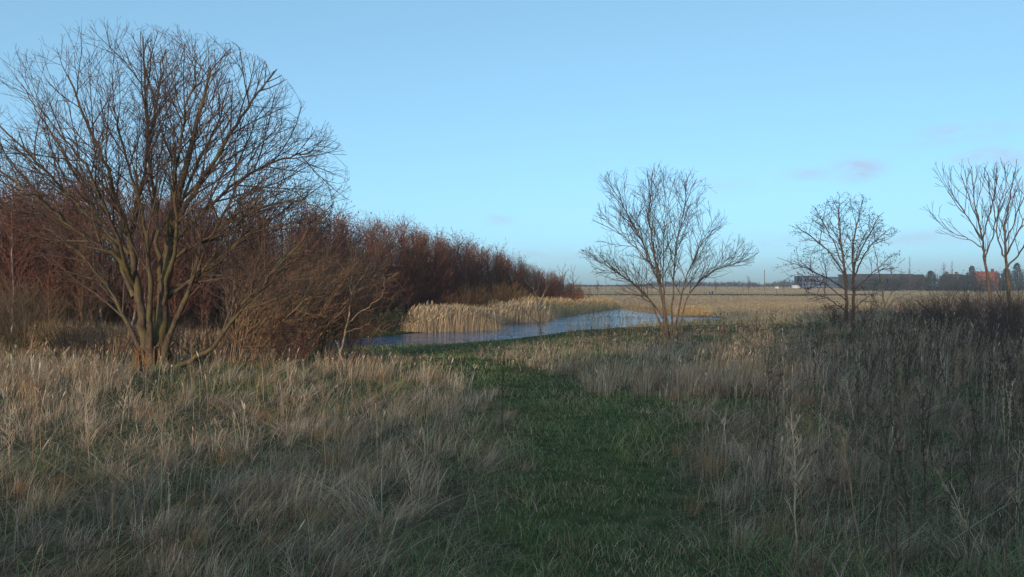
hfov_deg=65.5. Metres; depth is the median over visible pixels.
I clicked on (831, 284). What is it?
warehouse
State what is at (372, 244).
birch tree
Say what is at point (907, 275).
house
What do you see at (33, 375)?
dead weed
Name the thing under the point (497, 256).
birch tree
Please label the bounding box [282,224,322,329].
birch tree
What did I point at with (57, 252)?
birch tree
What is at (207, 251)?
birch tree
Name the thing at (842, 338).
dead weed
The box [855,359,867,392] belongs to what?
dead weed
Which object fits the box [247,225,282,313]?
birch tree
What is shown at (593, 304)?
reed bed
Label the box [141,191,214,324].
birch tree
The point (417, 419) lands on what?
dead weed
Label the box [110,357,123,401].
dead weed
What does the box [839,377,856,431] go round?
dead weed
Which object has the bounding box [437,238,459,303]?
birch tree
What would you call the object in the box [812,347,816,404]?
dead weed
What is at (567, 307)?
reed bed
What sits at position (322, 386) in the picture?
dead weed
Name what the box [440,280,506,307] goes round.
willow bush
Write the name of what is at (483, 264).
birch tree
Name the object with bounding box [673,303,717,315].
reed bed
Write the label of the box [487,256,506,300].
birch tree
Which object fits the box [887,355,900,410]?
dead weed
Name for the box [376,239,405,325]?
birch tree
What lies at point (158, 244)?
birch tree
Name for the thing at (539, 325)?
young tree
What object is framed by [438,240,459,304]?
birch tree
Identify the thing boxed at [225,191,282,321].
birch tree
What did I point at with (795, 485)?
dead weed
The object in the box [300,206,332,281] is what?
birch tree
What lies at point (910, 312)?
thorn scrub
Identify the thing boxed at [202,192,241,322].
birch tree
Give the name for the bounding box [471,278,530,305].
willow bush
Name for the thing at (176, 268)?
birch tree
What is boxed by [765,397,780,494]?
dead weed
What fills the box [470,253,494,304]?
birch tree
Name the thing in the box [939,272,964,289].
house
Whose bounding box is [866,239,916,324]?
young tree
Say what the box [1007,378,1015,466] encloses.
dead weed
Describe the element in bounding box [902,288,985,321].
thorn scrub
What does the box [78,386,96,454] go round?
dead weed
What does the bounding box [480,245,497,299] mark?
birch tree
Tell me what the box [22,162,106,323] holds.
birch tree
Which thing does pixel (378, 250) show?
birch tree
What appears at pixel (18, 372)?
dry grass
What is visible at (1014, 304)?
thorn scrub
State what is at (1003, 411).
dead weed
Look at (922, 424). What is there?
dead weed
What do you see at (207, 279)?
birch tree
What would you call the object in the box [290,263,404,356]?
arching shrub
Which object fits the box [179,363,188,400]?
dead weed
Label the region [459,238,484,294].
birch tree
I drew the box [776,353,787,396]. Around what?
dead weed
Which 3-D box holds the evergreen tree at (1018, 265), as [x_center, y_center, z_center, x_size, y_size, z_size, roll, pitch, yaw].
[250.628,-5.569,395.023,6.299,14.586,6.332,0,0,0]
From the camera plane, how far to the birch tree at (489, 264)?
66.58 m
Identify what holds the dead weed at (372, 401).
on the ground at (576, 471)
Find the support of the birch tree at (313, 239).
on the ground at (576, 471)
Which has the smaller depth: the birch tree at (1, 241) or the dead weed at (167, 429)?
the dead weed at (167, 429)
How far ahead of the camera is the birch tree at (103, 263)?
31.35 m
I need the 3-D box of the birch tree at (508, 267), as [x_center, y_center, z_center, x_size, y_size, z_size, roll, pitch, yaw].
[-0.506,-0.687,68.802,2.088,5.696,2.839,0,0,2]
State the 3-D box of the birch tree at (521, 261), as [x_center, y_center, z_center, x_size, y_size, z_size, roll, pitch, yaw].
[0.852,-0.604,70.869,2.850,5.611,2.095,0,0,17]
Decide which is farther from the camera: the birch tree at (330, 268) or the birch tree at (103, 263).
the birch tree at (330, 268)
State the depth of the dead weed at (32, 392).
10.45 m
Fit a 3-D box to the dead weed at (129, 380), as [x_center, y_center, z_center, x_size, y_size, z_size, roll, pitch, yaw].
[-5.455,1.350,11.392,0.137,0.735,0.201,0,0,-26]
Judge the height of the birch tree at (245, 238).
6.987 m
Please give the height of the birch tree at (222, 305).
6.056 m
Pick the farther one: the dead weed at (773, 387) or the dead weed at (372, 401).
the dead weed at (372, 401)
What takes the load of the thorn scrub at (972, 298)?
on the ground at (576, 471)
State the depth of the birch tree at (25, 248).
30.74 m
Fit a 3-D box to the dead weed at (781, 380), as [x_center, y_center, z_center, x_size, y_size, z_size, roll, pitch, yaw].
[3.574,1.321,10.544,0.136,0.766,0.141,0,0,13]
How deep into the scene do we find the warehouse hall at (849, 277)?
500.01 m
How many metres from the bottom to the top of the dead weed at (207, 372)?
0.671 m
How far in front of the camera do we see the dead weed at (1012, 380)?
8.72 m
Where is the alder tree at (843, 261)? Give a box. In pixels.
[777,192,905,324]
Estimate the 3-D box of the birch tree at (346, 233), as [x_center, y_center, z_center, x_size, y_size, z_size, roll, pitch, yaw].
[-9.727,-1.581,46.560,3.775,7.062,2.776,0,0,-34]
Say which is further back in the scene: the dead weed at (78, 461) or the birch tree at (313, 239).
the birch tree at (313, 239)
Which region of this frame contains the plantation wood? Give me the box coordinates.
[0,167,517,324]
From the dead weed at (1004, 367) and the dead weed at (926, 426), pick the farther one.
the dead weed at (1004, 367)
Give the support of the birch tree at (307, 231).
on the ground at (576, 471)
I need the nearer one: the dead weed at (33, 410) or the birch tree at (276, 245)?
the dead weed at (33, 410)
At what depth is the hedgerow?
396.70 m
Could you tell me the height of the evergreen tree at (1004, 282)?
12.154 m
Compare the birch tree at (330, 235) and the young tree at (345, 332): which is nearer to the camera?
the young tree at (345, 332)
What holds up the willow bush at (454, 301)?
on the ground at (576, 471)
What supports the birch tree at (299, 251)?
on the ground at (576, 471)
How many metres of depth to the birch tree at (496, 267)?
65.66 m
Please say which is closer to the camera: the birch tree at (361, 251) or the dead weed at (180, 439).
the dead weed at (180, 439)
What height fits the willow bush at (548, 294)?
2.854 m
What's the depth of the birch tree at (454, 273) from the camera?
53.53 m
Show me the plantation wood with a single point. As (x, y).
(137, 243)
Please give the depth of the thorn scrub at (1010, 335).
22.96 m
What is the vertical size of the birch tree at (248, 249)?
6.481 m
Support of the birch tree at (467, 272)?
on the ground at (576, 471)
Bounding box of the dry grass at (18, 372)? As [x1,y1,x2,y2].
[0,298,1023,576]
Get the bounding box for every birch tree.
[0,160,55,333]
[0,185,24,282]
[0,185,39,323]
[0,188,54,332]
[1,176,47,324]
[2,187,43,321]
[4,151,59,312]
[17,194,77,322]
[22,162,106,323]
[23,180,77,319]
[33,179,113,321]
[37,178,107,321]
[50,209,116,327]
[57,170,141,323]
[59,154,132,326]
[66,202,121,321]
[88,172,147,326]
[104,195,163,325]
[105,171,163,323]
[111,185,190,302]
[120,210,171,326]
[129,196,198,329]
[132,197,186,323]
[137,196,176,311]
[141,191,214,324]
[143,215,205,325]
[151,195,190,311]
[161,198,225,331]
[172,191,225,308]
[175,220,219,332]
[176,201,222,329]
[177,199,229,331]
[178,204,229,327]
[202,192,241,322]
[207,207,241,320]
[210,215,236,312]
[219,220,249,338]
[224,189,268,320]
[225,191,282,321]
[225,207,270,323]
[240,211,286,300]
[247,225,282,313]
[251,203,295,327]
[259,192,304,317]
[275,183,328,327]
[275,223,312,336]
[278,199,330,301]
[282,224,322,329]
[290,199,325,312]
[290,228,325,329]
[294,195,338,318]
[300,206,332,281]
[305,215,347,294]
[313,198,365,317]
[315,240,344,328]
[319,228,344,301]
[322,214,362,313]
[324,204,364,301]
[325,204,357,305]
[330,211,365,321]
[331,212,358,289]
[337,236,363,314]
[347,218,376,310]
[348,225,385,326]
[350,224,379,318]
[354,215,389,317]
[357,209,389,316]
[360,222,405,327]
[367,212,395,315]
[371,215,395,299]
[374,210,413,308]
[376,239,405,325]
[379,227,410,310]
[382,214,426,314]
[383,236,414,324]
[385,214,440,313]
[392,215,417,318]
[392,227,432,310]
[400,220,434,310]
[403,225,432,311]
[403,237,438,310]
[407,227,431,306]
[407,231,432,306]
[410,226,431,302]
[415,230,444,303]
[422,227,453,305]
[423,226,456,296]
[423,250,455,304]
[434,252,456,304]
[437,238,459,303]
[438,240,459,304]
[439,227,476,298]
[440,243,465,300]
[443,255,466,304]
[450,234,486,296]
[455,252,482,301]
[457,241,483,303]
[457,254,475,301]
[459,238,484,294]
[468,243,492,290]
[469,238,493,294]
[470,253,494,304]
[473,250,490,295]
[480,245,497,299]
[483,244,500,294]
[483,264,502,297]
[484,249,502,299]
[486,238,513,294]
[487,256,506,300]
[489,249,507,286]
[492,252,505,298]
[495,252,515,289]
[496,254,515,298]
[503,261,528,295]
[507,263,523,295]
[510,251,535,295]
[514,266,527,297]
[515,263,527,296]
[516,257,528,293]
[523,266,539,295]
[525,263,542,296]
[534,267,544,294]
[534,268,548,297]
[539,275,551,295]
[542,269,559,299]
[548,278,563,296]
[550,273,560,298]
[558,274,569,295]
[575,281,584,296]
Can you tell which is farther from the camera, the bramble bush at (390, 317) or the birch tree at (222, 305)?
the bramble bush at (390, 317)
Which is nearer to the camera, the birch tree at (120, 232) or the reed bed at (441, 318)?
the birch tree at (120, 232)
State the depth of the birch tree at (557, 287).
78.40 m
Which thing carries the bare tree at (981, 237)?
on the ground at (576, 471)
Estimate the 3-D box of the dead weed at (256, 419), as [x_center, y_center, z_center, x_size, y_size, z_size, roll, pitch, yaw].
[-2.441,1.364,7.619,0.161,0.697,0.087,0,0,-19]
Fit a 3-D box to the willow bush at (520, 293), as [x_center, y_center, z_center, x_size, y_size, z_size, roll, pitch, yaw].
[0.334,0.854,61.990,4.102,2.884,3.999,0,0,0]
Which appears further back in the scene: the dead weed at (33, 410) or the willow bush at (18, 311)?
the willow bush at (18, 311)
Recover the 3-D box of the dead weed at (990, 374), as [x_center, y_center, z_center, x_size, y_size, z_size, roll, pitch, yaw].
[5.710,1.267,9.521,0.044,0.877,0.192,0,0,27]
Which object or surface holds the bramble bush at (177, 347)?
on the ground at (576, 471)
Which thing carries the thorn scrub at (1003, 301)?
on the ground at (576, 471)
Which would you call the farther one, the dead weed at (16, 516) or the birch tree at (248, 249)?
the birch tree at (248, 249)
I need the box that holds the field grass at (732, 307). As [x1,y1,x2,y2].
[528,286,1023,326]
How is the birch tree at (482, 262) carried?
on the ground at (576, 471)
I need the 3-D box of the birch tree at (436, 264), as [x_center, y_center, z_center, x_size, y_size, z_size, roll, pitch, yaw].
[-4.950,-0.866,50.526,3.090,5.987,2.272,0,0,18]
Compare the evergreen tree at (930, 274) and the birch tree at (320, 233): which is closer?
the birch tree at (320, 233)
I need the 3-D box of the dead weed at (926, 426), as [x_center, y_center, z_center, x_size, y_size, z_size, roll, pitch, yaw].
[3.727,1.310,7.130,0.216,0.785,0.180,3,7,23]
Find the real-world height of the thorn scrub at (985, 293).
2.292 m
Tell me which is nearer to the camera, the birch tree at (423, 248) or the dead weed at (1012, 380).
the dead weed at (1012, 380)
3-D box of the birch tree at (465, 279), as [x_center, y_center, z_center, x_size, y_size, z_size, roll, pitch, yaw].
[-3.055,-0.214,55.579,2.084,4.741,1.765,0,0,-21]
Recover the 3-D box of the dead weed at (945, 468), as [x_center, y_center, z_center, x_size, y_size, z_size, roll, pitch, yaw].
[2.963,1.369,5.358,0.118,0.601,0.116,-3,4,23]
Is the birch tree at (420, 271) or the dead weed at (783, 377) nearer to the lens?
the dead weed at (783, 377)
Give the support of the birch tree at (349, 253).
on the ground at (576, 471)
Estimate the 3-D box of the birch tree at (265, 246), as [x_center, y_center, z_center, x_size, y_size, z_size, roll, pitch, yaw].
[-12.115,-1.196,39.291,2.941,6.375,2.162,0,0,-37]
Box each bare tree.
[0,16,350,370]
[577,162,758,339]
[922,161,1022,318]
[978,158,1023,321]
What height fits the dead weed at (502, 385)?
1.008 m
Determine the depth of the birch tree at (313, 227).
40.91 m
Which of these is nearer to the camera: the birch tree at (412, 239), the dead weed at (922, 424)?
the dead weed at (922, 424)
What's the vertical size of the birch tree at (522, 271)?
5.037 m
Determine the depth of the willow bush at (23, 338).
19.90 m
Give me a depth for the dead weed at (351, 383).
10.82 m
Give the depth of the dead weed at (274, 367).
12.64 m
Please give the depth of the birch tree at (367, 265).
42.32 m
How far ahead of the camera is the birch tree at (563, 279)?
80.72 m
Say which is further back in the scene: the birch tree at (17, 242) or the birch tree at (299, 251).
the birch tree at (299, 251)
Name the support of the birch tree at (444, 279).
on the ground at (576, 471)
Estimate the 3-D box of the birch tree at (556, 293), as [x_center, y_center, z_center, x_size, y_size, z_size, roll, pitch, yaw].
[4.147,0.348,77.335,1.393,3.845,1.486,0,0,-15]
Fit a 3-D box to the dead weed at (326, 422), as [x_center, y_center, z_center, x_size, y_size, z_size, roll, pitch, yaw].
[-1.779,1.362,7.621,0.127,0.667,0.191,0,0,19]
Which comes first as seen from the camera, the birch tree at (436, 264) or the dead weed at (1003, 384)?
the dead weed at (1003, 384)
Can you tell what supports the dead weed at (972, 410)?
on the ground at (576, 471)
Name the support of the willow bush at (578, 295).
on the ground at (576, 471)
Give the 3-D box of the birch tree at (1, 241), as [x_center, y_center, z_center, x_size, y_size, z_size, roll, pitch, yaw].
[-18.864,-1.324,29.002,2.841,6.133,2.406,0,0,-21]
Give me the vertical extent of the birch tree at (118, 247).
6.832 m
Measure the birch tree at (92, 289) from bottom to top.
7.055 m
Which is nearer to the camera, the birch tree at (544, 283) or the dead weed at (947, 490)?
the dead weed at (947, 490)
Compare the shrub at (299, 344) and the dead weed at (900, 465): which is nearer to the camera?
the dead weed at (900, 465)
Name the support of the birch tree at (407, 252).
on the ground at (576, 471)
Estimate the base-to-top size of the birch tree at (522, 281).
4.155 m
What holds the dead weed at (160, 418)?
on the ground at (576, 471)
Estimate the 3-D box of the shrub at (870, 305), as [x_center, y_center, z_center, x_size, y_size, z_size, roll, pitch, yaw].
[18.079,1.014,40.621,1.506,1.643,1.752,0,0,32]
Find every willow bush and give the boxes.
[0,268,100,358]
[0,271,39,326]
[0,276,61,350]
[10,285,122,357]
[426,287,473,306]
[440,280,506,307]
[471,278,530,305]
[497,281,539,299]
[536,287,578,300]
[571,291,585,299]
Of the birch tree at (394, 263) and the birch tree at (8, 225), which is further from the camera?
the birch tree at (394, 263)
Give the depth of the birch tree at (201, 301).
31.59 m
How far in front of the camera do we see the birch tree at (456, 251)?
57.76 m
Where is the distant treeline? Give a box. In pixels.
[566,279,793,286]
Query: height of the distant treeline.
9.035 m
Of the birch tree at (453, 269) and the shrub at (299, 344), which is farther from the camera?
the birch tree at (453, 269)
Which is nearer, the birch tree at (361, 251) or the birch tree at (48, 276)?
the birch tree at (48, 276)
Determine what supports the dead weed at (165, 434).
on the ground at (576, 471)
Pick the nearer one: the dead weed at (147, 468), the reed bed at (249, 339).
the dead weed at (147, 468)
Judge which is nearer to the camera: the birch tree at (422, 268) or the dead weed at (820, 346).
the dead weed at (820, 346)
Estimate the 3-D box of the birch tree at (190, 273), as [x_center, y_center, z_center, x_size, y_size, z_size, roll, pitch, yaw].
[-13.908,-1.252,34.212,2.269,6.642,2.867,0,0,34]
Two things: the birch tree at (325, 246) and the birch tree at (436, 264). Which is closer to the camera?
the birch tree at (325, 246)
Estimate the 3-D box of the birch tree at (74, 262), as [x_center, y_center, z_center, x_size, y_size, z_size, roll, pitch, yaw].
[-17.412,-1.515,31.763,2.072,6.669,2.618,0,0,26]
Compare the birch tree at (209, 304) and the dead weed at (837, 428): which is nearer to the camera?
the dead weed at (837, 428)
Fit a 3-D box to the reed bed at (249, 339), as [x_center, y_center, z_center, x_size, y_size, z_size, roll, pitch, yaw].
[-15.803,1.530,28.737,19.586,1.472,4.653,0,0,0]
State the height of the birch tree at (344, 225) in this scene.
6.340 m
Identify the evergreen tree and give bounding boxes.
[924,270,937,290]
[966,266,977,289]
[999,268,1013,291]
[1011,263,1023,290]
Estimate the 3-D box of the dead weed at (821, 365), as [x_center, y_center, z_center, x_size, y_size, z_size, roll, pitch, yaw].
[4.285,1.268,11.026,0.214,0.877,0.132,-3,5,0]
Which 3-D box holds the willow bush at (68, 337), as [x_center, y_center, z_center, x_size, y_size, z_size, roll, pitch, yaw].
[-12.153,0.841,21.532,2.836,2.134,2.932,0,0,0]
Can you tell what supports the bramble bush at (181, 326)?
on the ground at (576, 471)
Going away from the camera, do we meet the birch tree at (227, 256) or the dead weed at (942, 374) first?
the dead weed at (942, 374)
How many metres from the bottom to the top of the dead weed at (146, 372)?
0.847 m
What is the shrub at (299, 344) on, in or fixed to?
on the ground at (576, 471)
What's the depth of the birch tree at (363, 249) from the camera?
44.20 m
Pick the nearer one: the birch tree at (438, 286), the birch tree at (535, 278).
the birch tree at (438, 286)
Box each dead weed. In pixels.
[0,404,16,475]
[5,494,33,550]
[23,383,40,467]
[27,375,37,413]
[30,355,36,407]
[34,385,40,450]
[62,436,85,550]
[74,442,112,544]
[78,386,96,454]
[104,436,122,478]
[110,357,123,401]
[111,422,117,539]
[116,377,132,428]
[125,358,135,405]
[139,353,152,399]
[141,445,160,533]
[150,415,171,510]
[152,389,169,462]
[157,360,169,407]
[159,394,181,497]
[167,467,170,536]
[172,409,185,495]
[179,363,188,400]
[203,353,209,392]
[203,480,206,545]
[206,363,221,417]
[248,394,265,464]
[270,354,277,380]
[313,362,330,421]
[315,395,333,460]
[318,421,336,466]
[331,381,340,424]
[335,411,350,468]
[349,359,352,409]
[368,384,379,425]
[385,500,422,553]
[400,387,409,427]
[400,441,419,523]
[413,394,422,445]
[418,372,428,418]
[500,352,504,435]
[711,406,747,471]
[732,375,741,420]
[760,423,772,497]
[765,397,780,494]
[767,366,780,426]
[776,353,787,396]
[776,360,785,405]
[778,421,794,500]
[781,356,789,406]
[784,407,809,557]
[804,377,814,415]
[807,444,840,571]
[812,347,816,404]
[814,351,828,407]
[816,332,825,376]
[827,333,839,362]
[833,425,862,572]
[838,322,847,355]
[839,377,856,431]
[851,360,867,429]
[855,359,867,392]
[860,338,871,379]
[865,397,897,498]
[884,362,915,449]
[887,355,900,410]
[891,422,911,534]
[913,375,926,439]
[917,392,942,473]
[921,396,924,458]
[921,421,927,522]
[934,349,949,405]
[935,467,977,543]
[942,449,959,526]
[959,333,964,377]
[960,337,974,373]
[966,382,979,465]
[988,359,991,418]
[995,348,1010,398]
[996,363,1007,409]
[1002,357,1023,435]
[1002,397,1005,450]
[1002,440,1023,538]
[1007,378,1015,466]
[1011,391,1023,426]
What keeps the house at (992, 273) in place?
on the ground at (576, 471)
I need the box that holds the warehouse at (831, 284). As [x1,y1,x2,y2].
[794,276,838,287]
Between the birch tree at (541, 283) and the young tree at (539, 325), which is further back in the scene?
the birch tree at (541, 283)
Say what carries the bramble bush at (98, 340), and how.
on the ground at (576, 471)
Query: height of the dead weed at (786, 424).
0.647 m
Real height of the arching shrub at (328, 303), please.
3.678 m
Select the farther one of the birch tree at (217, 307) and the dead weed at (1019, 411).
the birch tree at (217, 307)
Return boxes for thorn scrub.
[879,294,955,326]
[879,301,921,318]
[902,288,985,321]
[905,284,988,329]
[930,281,1017,319]
[945,282,1023,332]
[958,283,1023,339]
[961,306,1023,345]
[962,277,1023,324]
[990,292,1023,324]
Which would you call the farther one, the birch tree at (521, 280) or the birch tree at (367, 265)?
the birch tree at (521, 280)
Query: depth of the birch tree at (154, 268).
30.91 m
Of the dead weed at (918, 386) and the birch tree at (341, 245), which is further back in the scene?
the birch tree at (341, 245)
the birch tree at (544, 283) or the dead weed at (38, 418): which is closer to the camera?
the dead weed at (38, 418)
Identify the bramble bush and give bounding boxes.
[39,308,155,365]
[94,311,199,354]
[135,312,216,361]
[352,307,412,331]
[378,307,417,327]
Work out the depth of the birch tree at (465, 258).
58.34 m
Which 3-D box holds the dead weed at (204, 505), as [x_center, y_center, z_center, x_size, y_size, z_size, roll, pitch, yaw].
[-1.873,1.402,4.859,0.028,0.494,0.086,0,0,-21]
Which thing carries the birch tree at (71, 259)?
on the ground at (576, 471)
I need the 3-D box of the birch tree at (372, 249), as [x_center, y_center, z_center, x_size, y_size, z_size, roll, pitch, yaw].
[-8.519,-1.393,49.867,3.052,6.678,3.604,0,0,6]
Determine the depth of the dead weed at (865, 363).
13.56 m
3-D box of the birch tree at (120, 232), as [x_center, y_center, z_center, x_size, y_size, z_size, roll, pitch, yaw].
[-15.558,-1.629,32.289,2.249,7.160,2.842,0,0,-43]
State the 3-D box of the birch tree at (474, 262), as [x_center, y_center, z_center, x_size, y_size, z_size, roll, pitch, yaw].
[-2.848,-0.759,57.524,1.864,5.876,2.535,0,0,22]
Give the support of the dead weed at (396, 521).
on the ground at (576, 471)
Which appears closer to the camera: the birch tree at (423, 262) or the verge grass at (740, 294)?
the birch tree at (423, 262)
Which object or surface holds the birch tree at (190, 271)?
on the ground at (576, 471)
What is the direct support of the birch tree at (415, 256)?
on the ground at (576, 471)
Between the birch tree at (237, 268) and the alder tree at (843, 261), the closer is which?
the birch tree at (237, 268)
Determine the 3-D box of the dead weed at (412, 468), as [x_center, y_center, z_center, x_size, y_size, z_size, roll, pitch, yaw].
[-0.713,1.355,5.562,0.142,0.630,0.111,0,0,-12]
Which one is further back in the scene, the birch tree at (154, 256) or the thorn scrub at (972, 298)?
the thorn scrub at (972, 298)
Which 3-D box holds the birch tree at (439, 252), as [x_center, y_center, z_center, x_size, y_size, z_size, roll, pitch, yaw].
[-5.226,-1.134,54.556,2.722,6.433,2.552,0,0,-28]
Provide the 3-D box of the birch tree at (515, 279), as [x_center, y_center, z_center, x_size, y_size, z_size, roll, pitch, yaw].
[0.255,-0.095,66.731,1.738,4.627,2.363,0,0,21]
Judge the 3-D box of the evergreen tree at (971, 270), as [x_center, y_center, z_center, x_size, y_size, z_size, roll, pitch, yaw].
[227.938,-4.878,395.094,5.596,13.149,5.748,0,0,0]
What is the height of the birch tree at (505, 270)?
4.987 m
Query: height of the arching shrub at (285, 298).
3.500 m
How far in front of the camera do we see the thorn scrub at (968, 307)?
30.15 m
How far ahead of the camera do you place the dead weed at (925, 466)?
5.55 m
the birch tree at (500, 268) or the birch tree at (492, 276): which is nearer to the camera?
the birch tree at (492, 276)
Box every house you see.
[899,274,924,288]
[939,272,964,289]
[968,269,1001,290]
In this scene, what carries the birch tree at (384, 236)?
on the ground at (576, 471)
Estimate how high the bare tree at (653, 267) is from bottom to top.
6.884 m
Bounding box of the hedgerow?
[847,267,1023,291]
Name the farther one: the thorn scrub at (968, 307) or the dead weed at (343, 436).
the thorn scrub at (968, 307)
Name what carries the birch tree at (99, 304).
on the ground at (576, 471)
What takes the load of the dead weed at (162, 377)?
on the ground at (576, 471)
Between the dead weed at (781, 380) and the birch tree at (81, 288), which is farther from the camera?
the birch tree at (81, 288)
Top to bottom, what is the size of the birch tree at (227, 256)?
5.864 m
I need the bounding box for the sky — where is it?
[0,0,1023,286]
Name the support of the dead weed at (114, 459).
on the ground at (576, 471)
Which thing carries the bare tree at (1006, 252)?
on the ground at (576, 471)
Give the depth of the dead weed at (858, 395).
9.39 m
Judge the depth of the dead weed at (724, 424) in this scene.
7.20 m
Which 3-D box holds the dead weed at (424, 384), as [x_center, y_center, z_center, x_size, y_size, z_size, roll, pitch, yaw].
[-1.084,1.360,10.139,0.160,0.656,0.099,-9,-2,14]
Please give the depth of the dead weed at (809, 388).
10.13 m
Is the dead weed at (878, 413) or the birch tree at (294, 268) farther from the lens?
the birch tree at (294, 268)
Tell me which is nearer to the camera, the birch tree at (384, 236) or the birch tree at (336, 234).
the birch tree at (336, 234)
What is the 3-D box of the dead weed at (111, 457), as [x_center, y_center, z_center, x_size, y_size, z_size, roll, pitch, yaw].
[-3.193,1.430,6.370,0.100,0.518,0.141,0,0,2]
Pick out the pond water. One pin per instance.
(517, 330)
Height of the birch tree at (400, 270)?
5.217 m
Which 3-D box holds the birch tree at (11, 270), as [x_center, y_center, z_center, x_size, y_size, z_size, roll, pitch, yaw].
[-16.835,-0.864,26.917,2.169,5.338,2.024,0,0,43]
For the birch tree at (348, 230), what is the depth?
50.39 m
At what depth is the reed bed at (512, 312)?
53.65 m
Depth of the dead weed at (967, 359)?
13.25 m
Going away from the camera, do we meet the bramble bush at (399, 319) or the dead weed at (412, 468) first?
the dead weed at (412, 468)
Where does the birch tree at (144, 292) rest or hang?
on the ground at (576, 471)
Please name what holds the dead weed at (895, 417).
on the ground at (576, 471)
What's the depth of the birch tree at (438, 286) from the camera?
51.16 m
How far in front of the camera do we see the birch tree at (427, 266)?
53.35 m
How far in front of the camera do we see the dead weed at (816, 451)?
4.69 m
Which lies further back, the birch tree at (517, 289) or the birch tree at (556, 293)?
the birch tree at (556, 293)
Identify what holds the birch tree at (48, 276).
on the ground at (576, 471)
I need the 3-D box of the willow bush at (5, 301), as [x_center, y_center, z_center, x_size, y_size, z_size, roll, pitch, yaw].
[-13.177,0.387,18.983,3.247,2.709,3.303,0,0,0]
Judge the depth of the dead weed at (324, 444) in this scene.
7.00 m
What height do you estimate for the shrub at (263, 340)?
1.699 m
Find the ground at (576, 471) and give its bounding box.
[0,287,1023,576]
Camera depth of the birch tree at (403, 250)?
51.81 m
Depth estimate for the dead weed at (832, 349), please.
15.94 m
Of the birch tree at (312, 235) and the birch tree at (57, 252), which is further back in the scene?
the birch tree at (312, 235)
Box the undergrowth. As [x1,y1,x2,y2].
[0,280,581,337]
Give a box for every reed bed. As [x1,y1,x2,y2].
[0,320,334,350]
[28,318,228,356]
[394,300,514,332]
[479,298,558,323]
[541,296,586,317]
[547,309,669,330]
[575,296,625,313]
[614,305,677,314]
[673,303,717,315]
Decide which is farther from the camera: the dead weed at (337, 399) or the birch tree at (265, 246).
the birch tree at (265, 246)
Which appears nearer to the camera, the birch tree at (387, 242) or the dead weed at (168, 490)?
the dead weed at (168, 490)
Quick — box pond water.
[284,308,719,347]
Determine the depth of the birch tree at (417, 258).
50.45 m
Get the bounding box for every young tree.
[330,229,401,363]
[514,271,559,337]
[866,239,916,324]
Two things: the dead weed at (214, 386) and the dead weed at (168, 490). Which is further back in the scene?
the dead weed at (214, 386)
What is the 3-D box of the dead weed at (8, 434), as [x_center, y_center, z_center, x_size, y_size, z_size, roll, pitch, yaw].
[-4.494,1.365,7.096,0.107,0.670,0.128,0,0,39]
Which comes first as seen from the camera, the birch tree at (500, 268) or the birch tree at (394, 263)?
the birch tree at (394, 263)
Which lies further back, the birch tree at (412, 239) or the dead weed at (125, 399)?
the birch tree at (412, 239)
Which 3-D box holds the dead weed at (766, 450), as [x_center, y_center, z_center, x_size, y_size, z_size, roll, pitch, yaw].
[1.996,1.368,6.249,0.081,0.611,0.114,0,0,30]
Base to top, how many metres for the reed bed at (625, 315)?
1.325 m
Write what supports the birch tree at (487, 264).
on the ground at (576, 471)
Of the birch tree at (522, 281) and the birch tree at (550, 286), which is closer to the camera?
the birch tree at (522, 281)
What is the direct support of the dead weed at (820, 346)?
on the ground at (576, 471)
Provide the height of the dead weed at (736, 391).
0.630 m
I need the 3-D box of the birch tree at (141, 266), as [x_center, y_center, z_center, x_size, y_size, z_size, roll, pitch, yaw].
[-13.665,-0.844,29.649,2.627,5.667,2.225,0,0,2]
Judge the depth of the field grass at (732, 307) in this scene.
116.35 m
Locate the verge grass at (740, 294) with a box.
[584,294,871,295]
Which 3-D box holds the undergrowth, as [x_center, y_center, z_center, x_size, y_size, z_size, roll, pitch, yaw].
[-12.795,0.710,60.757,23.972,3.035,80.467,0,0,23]
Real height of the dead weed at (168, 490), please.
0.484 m
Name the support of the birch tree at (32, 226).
on the ground at (576, 471)
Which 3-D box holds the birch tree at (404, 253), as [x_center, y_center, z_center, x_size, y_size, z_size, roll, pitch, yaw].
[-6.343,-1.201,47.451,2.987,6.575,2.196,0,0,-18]
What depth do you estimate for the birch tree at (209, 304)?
32.66 m
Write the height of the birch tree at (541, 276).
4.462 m
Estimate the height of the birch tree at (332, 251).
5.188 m
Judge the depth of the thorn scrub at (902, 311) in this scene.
44.78 m
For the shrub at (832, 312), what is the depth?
38.39 m
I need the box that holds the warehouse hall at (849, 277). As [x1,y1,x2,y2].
[838,274,901,288]
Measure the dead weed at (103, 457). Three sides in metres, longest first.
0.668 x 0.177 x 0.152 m
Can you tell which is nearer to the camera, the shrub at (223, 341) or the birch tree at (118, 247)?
the shrub at (223, 341)
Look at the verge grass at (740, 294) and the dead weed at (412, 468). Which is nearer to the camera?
the dead weed at (412, 468)
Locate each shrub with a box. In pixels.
[171,302,243,365]
[204,298,318,367]
[213,207,387,364]
[213,216,406,359]
[259,308,327,365]
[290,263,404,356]
[317,274,420,356]
[804,300,860,323]
[850,300,878,322]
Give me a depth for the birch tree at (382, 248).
46.84 m
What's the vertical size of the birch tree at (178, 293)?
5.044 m
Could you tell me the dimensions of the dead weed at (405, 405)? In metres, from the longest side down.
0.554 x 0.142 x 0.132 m

